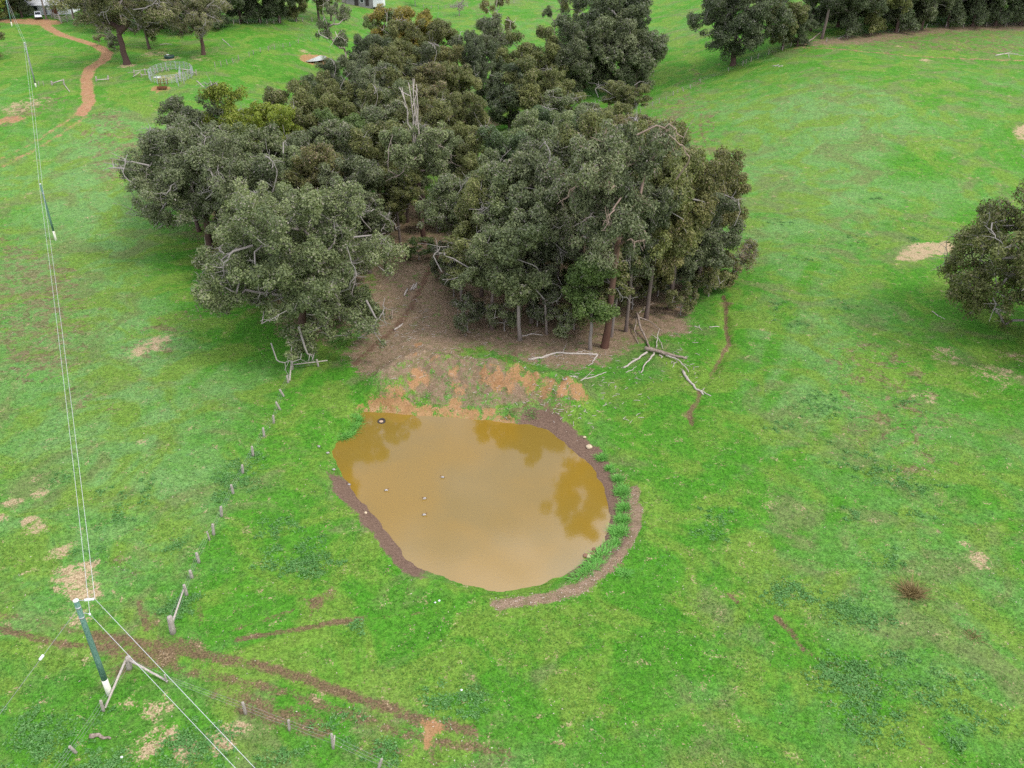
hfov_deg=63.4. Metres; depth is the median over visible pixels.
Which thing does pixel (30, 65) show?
utility pole
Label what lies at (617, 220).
gum tree
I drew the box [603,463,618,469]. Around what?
grass tussock
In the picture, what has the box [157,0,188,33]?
gum tree
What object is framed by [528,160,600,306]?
gum tree
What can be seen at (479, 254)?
gum tree
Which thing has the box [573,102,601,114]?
gum tree
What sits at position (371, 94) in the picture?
gum tree
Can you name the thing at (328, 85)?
gum tree
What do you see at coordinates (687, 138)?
gum tree
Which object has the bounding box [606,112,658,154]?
gum tree
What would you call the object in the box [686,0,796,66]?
dense tree
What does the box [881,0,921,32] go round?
forest tree
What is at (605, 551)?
grass tussock
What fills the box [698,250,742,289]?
bush
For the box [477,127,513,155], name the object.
gum tree
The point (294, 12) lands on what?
gum tree
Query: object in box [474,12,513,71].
gum tree
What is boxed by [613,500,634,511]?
grass tussock
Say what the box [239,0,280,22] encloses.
gum tree
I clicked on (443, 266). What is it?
sapling
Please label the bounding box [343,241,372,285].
sapling
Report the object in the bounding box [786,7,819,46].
forest tree
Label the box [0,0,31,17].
gum tree
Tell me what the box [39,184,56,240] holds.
utility pole
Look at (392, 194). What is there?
gum tree
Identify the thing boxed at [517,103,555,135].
gum tree
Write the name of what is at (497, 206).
gum tree
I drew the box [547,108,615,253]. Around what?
gum tree
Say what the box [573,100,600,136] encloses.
gum tree
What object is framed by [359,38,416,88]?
gum tree
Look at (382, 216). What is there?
gum tree
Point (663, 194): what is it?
gum tree
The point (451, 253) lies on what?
gum tree
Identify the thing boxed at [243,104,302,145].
gum tree
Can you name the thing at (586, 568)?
grass tussock
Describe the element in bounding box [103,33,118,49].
bush
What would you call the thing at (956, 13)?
forest tree
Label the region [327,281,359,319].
sapling
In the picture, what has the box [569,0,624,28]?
gum tree
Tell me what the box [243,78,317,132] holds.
gum tree
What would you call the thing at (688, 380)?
fallen branch
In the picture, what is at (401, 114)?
gum tree
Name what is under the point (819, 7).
forest tree
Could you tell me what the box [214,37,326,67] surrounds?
wire fence
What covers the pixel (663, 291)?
sapling
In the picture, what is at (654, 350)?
fallen tree
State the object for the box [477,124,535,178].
gum tree
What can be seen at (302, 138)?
gum tree
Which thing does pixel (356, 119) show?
gum tree
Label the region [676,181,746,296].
gum tree
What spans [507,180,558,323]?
gum tree
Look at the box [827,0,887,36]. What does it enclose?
forest tree
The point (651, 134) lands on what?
gum tree
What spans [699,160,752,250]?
gum tree
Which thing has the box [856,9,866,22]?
forest tree
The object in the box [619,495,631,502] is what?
grass tussock
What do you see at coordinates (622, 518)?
grass tussock
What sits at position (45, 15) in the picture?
gum tree
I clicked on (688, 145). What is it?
gum tree
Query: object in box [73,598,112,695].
utility pole
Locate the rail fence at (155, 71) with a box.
[128,67,196,76]
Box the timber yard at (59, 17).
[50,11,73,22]
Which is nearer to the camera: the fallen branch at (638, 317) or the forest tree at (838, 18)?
the fallen branch at (638, 317)
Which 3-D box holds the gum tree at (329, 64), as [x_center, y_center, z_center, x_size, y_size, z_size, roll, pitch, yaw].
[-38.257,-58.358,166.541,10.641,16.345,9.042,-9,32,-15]
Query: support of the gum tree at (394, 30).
on the ground at (926, 122)
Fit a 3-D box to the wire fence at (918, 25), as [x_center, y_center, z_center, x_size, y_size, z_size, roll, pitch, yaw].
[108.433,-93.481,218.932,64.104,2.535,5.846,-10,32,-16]
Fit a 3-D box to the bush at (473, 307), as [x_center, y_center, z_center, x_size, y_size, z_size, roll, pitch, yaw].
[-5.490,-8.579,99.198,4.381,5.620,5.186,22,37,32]
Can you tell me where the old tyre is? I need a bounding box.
[377,418,385,423]
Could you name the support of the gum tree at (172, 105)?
on the ground at (926, 122)
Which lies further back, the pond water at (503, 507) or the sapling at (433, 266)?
the sapling at (433, 266)
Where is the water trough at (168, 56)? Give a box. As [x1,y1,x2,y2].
[164,54,173,58]
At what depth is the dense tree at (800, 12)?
201.44 m
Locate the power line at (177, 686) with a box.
[95,599,254,767]
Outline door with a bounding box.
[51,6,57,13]
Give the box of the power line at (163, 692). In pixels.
[93,618,230,762]
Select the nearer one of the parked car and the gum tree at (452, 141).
the gum tree at (452, 141)
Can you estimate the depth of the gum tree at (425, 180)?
127.06 m
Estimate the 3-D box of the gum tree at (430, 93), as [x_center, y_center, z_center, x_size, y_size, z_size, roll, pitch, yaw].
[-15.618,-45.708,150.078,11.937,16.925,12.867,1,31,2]
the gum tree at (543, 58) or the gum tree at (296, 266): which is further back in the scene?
the gum tree at (543, 58)
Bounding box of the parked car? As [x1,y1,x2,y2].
[34,11,42,18]
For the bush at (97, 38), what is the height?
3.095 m
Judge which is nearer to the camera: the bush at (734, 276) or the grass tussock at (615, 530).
the grass tussock at (615, 530)
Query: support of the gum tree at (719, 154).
on the ground at (926, 122)
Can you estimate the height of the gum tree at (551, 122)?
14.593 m
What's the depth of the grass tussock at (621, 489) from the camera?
73.88 m
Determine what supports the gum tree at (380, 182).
on the ground at (926, 122)
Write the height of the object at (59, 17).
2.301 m
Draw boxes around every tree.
[0,0,4,17]
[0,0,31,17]
[0,26,5,57]
[1,0,35,17]
[41,0,47,19]
[74,0,112,30]
[103,113,257,248]
[126,0,174,48]
[134,124,188,176]
[137,119,213,231]
[153,93,222,200]
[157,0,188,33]
[189,174,410,375]
[196,72,291,141]
[202,138,292,253]
[204,0,244,28]
[214,191,301,293]
[218,121,289,179]
[222,0,248,21]
[229,137,316,199]
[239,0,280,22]
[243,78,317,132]
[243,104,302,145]
[248,0,295,22]
[270,130,317,184]
[278,140,346,192]
[279,0,308,20]
[285,96,333,157]
[287,196,358,270]
[300,56,344,99]
[304,93,351,131]
[307,118,366,171]
[311,69,367,114]
[312,0,340,18]
[312,107,368,144]
[314,1,351,78]
[317,152,385,225]
[332,49,369,100]
[338,83,384,121]
[339,33,392,65]
[340,60,398,112]
[347,118,414,198]
[348,190,387,273]
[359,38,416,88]
[360,99,410,142]
[361,77,419,122]
[361,176,391,212]
[362,10,392,35]
[362,198,400,268]
[363,3,419,46]
[373,60,411,103]
[373,160,428,244]
[378,9,420,76]
[378,82,455,244]
[385,95,447,198]
[391,113,432,222]
[396,5,437,47]
[399,61,455,99]
[401,42,440,79]
[404,17,459,62]
[405,80,458,121]
[409,124,463,193]
[414,173,475,265]
[420,237,485,312]
[426,90,484,175]
[429,44,464,79]
[430,61,482,104]
[437,89,489,130]
[446,164,519,296]
[447,28,494,107]
[449,0,467,15]
[450,113,504,179]
[450,217,540,330]
[461,29,506,101]
[463,146,527,186]
[469,150,540,233]
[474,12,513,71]
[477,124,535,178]
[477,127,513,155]
[479,0,516,32]
[484,212,551,340]
[485,62,524,129]
[489,28,541,84]
[497,131,558,183]
[498,54,560,129]
[505,137,578,218]
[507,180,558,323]
[508,107,577,141]
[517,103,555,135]
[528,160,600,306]
[529,24,568,86]
[531,262,563,334]
[538,62,586,110]
[539,107,577,129]
[541,87,578,115]
[542,0,569,33]
[546,115,692,348]
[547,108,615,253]
[551,0,613,88]
[553,20,594,93]
[556,105,590,123]
[559,251,620,350]
[560,0,580,22]
[560,232,607,321]
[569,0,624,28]
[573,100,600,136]
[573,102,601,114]
[574,125,673,304]
[577,101,633,132]
[582,0,644,88]
[595,79,624,105]
[595,244,645,337]
[599,180,688,331]
[606,1,669,94]
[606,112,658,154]
[607,79,652,109]
[612,0,653,29]
[623,346,688,372]
[624,103,692,209]
[631,116,689,158]
[631,147,706,320]
[633,117,689,147]
[641,155,731,310]
[650,116,706,160]
[663,144,746,278]
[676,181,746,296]
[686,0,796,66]
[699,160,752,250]
[765,0,809,49]
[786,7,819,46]
[802,0,839,30]
[814,4,843,14]
[819,0,848,38]
[824,9,860,26]
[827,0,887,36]
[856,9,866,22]
[863,0,912,34]
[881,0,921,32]
[891,1,918,15]
[911,0,958,29]
[912,0,945,18]
[931,148,1023,328]
[937,0,974,26]
[941,1,969,16]
[957,0,1008,26]
[981,0,1010,8]
[985,0,1023,25]
[1009,0,1023,24]
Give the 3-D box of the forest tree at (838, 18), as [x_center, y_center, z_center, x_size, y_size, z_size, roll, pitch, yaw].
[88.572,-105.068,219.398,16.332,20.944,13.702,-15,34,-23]
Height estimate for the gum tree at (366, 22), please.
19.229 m
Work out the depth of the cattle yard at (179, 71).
178.65 m
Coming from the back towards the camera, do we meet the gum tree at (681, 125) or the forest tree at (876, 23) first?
the forest tree at (876, 23)
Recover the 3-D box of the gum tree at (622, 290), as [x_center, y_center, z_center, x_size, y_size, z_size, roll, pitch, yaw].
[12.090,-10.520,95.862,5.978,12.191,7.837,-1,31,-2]
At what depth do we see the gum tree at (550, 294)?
95.75 m
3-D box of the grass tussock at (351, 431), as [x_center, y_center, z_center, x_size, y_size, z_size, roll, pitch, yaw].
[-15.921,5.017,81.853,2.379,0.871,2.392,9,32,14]
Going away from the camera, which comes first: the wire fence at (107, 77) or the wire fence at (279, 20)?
the wire fence at (107, 77)
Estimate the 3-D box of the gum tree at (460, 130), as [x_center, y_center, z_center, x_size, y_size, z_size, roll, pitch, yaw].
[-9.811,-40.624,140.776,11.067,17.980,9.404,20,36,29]
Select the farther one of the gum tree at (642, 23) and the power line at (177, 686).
the gum tree at (642, 23)
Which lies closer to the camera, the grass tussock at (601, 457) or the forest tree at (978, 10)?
the grass tussock at (601, 457)
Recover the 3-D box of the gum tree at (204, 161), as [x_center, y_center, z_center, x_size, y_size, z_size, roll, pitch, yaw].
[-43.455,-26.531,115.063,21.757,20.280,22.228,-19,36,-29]
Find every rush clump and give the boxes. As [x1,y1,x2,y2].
[886,571,938,605]
[960,627,991,645]
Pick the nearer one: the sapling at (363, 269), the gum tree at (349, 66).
the sapling at (363, 269)
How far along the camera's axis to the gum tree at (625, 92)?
173.66 m
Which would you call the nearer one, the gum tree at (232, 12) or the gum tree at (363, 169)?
the gum tree at (363, 169)
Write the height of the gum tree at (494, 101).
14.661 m
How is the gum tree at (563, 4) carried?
on the ground at (926, 122)
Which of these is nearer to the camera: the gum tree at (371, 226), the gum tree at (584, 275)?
the gum tree at (584, 275)
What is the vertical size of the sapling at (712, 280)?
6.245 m
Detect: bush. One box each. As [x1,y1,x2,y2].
[92,33,105,44]
[96,27,111,41]
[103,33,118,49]
[403,236,434,258]
[449,293,485,332]
[545,306,575,337]
[665,281,699,314]
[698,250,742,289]
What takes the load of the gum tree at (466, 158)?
on the ground at (926, 122)
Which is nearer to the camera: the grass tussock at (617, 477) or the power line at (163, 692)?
the power line at (163, 692)
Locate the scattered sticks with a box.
[382,296,698,428]
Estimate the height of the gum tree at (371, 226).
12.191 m
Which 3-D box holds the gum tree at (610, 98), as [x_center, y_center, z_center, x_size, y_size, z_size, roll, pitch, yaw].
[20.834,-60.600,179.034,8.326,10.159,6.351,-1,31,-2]
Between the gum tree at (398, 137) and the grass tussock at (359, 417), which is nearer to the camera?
the grass tussock at (359, 417)
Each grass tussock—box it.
[334,430,352,442]
[340,427,357,439]
[347,419,365,430]
[348,411,366,424]
[501,408,514,419]
[524,406,539,420]
[564,556,606,581]
[576,539,619,567]
[591,452,607,462]
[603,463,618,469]
[605,521,632,540]
[609,482,631,497]
[609,536,621,547]
[610,473,626,482]
[611,511,631,524]
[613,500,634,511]
[615,565,634,580]
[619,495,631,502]
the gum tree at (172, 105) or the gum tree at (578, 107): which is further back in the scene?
the gum tree at (578, 107)
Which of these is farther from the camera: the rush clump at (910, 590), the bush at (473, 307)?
the bush at (473, 307)
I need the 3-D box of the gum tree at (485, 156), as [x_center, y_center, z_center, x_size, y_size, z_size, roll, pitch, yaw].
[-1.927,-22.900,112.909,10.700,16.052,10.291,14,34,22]
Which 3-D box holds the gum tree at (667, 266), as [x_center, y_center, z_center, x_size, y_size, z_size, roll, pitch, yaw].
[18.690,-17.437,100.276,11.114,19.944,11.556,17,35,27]
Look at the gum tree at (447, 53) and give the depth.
178.91 m
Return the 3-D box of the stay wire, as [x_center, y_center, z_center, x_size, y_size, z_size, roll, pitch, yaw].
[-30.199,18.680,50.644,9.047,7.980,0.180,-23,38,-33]
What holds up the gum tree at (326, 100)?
on the ground at (926, 122)
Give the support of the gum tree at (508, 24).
on the ground at (926, 122)
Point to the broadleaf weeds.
(840, 680)
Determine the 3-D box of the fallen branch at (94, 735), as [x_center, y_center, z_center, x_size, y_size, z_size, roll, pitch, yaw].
[-25.918,22.184,52.229,1.400,0.316,0.434,0,31,0]
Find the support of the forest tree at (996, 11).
on the ground at (926, 122)
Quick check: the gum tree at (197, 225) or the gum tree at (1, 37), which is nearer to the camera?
the gum tree at (197, 225)
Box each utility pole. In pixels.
[24,42,36,86]
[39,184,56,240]
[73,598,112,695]
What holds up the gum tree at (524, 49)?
on the ground at (926, 122)
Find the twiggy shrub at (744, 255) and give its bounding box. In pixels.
[728,237,760,273]
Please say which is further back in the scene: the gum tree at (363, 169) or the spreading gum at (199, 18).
the spreading gum at (199, 18)
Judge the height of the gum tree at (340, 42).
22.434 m
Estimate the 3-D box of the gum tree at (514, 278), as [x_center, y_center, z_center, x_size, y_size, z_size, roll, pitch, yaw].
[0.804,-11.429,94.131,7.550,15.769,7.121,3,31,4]
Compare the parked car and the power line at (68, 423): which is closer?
the power line at (68, 423)
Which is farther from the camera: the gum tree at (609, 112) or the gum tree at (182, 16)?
the gum tree at (182, 16)
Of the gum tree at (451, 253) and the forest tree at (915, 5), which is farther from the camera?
the forest tree at (915, 5)
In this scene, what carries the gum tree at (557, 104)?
on the ground at (926, 122)
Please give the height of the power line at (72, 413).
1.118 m
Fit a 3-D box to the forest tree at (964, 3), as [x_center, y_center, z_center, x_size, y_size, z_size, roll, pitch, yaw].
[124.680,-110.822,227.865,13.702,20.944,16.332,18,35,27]
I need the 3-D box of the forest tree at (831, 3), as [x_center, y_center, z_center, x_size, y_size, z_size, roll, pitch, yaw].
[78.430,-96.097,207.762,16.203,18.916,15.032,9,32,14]
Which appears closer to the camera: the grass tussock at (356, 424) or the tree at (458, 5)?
the grass tussock at (356, 424)
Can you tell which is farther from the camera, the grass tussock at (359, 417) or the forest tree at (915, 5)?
the forest tree at (915, 5)
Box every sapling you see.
[190,238,223,274]
[231,281,269,305]
[306,289,343,323]
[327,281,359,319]
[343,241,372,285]
[354,230,376,244]
[388,196,406,231]
[416,198,446,231]
[428,240,460,276]
[438,247,467,296]
[484,292,522,330]
[525,289,553,326]
[540,252,575,289]
[556,302,589,329]
[618,263,657,309]
[648,267,680,296]
[682,253,707,286]
[691,256,731,296]
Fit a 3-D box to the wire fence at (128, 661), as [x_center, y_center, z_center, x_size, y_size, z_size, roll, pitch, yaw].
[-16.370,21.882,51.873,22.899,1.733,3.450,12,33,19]
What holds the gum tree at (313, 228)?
on the ground at (926, 122)
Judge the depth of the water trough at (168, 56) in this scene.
193.62 m
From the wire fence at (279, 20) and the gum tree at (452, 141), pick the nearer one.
the gum tree at (452, 141)
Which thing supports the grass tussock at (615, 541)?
on the ground at (926, 122)
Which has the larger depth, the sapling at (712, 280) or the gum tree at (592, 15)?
the gum tree at (592, 15)
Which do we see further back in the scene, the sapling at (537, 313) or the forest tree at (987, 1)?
the forest tree at (987, 1)
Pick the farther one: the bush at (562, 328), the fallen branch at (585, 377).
the bush at (562, 328)
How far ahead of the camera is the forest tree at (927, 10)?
216.06 m
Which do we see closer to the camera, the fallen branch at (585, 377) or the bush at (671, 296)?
the fallen branch at (585, 377)
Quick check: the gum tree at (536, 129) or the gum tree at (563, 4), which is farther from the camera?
the gum tree at (563, 4)
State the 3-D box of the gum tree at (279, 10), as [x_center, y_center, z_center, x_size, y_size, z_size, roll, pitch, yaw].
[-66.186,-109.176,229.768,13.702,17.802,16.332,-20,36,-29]
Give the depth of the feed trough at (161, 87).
172.36 m
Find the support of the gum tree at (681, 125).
on the ground at (926, 122)
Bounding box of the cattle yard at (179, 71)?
[147,61,193,85]
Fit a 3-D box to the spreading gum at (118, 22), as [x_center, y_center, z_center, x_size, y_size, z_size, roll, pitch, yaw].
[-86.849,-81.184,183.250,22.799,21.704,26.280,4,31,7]
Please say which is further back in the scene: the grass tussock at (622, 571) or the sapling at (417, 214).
the sapling at (417, 214)
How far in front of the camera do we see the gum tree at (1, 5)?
228.35 m
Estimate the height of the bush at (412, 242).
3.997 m
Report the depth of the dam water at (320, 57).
212.26 m
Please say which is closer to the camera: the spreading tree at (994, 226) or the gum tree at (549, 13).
the spreading tree at (994, 226)
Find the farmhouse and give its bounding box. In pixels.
[24,0,79,14]
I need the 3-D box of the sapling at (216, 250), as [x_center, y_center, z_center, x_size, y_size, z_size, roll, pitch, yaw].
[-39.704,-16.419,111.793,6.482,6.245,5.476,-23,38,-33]
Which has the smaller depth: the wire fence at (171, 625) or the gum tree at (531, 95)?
the wire fence at (171, 625)
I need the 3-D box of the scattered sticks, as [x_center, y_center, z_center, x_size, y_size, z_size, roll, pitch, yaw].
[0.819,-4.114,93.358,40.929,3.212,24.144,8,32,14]
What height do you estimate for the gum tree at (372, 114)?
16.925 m
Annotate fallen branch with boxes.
[89,733,110,739]
[409,282,417,290]
[562,370,605,380]
[634,303,661,346]
[682,370,710,395]
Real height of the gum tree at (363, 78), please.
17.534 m
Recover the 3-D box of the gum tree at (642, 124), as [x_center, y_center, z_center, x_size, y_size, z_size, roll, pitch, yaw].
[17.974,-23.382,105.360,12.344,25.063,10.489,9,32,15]
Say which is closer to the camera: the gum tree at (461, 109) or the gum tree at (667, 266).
the gum tree at (667, 266)
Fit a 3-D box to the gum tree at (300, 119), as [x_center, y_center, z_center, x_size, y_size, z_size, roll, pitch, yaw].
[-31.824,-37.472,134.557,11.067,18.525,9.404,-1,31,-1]
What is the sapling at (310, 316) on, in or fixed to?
on the ground at (926, 122)
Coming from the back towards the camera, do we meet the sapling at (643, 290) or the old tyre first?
the sapling at (643, 290)
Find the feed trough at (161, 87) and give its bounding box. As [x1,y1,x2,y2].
[157,86,166,89]
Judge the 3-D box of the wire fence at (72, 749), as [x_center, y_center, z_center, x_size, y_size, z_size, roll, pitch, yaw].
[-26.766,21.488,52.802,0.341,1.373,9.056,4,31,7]
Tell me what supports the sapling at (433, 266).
on the ground at (926, 122)
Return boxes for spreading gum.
[44,0,174,64]
[162,0,233,54]
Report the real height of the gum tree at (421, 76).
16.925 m
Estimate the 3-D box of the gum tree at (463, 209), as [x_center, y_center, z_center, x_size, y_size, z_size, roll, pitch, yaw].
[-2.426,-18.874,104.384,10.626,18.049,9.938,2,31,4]
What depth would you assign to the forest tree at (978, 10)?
221.18 m
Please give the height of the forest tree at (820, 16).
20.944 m
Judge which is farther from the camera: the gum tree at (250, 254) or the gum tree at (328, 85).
the gum tree at (328, 85)
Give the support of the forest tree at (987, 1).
on the ground at (926, 122)
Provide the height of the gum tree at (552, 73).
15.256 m
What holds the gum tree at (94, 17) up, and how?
on the ground at (926, 122)
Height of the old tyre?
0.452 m
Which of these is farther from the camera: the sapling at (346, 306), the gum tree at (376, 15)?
the gum tree at (376, 15)
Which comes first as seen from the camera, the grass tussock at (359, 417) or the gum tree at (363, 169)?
the grass tussock at (359, 417)
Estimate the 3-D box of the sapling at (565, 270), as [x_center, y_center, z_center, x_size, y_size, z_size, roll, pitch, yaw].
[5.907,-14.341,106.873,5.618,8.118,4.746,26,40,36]
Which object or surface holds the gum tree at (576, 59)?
on the ground at (926, 122)
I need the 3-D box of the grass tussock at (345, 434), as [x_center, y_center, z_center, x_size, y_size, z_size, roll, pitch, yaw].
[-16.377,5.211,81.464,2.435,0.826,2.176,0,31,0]
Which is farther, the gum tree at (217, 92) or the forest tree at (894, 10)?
the forest tree at (894, 10)
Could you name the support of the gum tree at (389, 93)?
on the ground at (926, 122)
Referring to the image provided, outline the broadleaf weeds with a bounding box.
[0,196,1016,767]
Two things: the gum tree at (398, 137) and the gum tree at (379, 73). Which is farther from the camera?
the gum tree at (379, 73)
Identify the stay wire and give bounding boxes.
[1,613,74,711]
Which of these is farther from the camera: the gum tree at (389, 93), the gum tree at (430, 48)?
the gum tree at (430, 48)
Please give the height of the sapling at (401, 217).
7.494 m
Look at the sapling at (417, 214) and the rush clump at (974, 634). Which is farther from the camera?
the sapling at (417, 214)
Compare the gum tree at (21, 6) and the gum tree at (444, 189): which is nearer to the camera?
the gum tree at (444, 189)
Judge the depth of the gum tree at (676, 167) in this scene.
94.31 m
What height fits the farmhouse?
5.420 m
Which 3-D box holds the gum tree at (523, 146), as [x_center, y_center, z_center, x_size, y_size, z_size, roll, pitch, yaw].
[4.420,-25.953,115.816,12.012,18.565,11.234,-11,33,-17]
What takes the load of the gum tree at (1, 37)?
on the ground at (926, 122)
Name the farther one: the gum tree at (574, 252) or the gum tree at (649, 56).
the gum tree at (649, 56)
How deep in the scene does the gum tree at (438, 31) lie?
190.80 m
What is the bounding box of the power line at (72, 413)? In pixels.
[42,185,94,596]
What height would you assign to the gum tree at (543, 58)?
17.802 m
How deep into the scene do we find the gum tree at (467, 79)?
164.75 m
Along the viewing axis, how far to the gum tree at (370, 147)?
122.00 m
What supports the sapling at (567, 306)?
on the ground at (926, 122)
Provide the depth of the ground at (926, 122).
79.58 m
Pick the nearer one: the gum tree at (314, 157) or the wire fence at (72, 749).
the wire fence at (72, 749)
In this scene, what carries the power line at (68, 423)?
attached to the utility pole at (96, 657)
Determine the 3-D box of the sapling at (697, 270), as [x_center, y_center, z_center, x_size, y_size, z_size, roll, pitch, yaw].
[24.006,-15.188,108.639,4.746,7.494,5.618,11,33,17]
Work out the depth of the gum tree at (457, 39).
186.56 m
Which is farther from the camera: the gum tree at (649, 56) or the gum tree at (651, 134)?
the gum tree at (649, 56)
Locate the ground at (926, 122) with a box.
[0,0,1023,767]
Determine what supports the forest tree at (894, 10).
on the ground at (926, 122)
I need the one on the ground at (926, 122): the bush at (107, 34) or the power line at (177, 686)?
the bush at (107, 34)
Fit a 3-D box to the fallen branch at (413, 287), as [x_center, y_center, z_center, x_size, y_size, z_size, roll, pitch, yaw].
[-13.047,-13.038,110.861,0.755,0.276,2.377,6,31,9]
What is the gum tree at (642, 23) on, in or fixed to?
on the ground at (926, 122)
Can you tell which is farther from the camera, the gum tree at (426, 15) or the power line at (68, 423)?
the gum tree at (426, 15)
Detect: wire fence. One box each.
[51,79,69,91]
[55,664,126,766]
[95,75,108,81]
[104,655,390,767]
[167,359,327,634]
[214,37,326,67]
[233,16,323,24]
[640,42,791,112]
[826,22,1023,41]
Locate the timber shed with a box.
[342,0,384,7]
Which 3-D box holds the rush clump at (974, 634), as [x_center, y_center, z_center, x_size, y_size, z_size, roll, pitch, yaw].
[33.001,18.045,59.150,1.726,0.252,1.829,0,31,0]
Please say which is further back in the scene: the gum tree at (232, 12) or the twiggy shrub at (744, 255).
the gum tree at (232, 12)
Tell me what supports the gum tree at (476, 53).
on the ground at (926, 122)
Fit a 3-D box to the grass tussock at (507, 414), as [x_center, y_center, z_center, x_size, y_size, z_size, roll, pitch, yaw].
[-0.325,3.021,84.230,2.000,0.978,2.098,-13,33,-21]
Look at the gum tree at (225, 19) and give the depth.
219.36 m
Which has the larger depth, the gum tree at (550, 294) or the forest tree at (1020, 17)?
the forest tree at (1020, 17)
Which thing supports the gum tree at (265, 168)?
on the ground at (926, 122)
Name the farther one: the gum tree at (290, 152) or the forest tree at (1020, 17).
the forest tree at (1020, 17)
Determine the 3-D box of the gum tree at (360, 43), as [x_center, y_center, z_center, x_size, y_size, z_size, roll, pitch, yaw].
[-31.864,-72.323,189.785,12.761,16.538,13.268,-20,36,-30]
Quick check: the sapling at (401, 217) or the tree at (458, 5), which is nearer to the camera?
the sapling at (401, 217)
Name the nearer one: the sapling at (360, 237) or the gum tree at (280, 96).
the sapling at (360, 237)
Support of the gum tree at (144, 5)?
on the ground at (926, 122)
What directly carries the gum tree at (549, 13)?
on the ground at (926, 122)
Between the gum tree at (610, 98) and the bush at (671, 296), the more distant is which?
the gum tree at (610, 98)
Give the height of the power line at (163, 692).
1.346 m
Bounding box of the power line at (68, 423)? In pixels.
[39,186,89,612]
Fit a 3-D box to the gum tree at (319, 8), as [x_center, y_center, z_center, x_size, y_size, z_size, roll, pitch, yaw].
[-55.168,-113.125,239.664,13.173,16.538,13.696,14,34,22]
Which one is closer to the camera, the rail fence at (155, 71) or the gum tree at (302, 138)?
the gum tree at (302, 138)
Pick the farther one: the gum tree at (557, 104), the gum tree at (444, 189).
the gum tree at (557, 104)
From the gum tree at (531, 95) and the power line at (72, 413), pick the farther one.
the gum tree at (531, 95)
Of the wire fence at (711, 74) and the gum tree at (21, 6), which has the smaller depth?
the wire fence at (711, 74)
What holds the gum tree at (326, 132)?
on the ground at (926, 122)
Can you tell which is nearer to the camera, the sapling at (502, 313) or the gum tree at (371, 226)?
the sapling at (502, 313)
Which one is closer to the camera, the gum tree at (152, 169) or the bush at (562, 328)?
the bush at (562, 328)
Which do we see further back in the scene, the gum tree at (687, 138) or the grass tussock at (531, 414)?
the gum tree at (687, 138)
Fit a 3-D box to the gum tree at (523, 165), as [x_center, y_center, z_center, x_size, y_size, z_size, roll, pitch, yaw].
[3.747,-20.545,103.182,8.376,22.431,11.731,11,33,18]
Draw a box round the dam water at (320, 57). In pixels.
[305,55,325,61]
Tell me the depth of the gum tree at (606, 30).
196.73 m
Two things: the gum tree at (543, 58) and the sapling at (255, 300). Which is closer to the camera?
the sapling at (255, 300)
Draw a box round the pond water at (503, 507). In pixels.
[332,412,610,591]
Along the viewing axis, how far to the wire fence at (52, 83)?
174.37 m

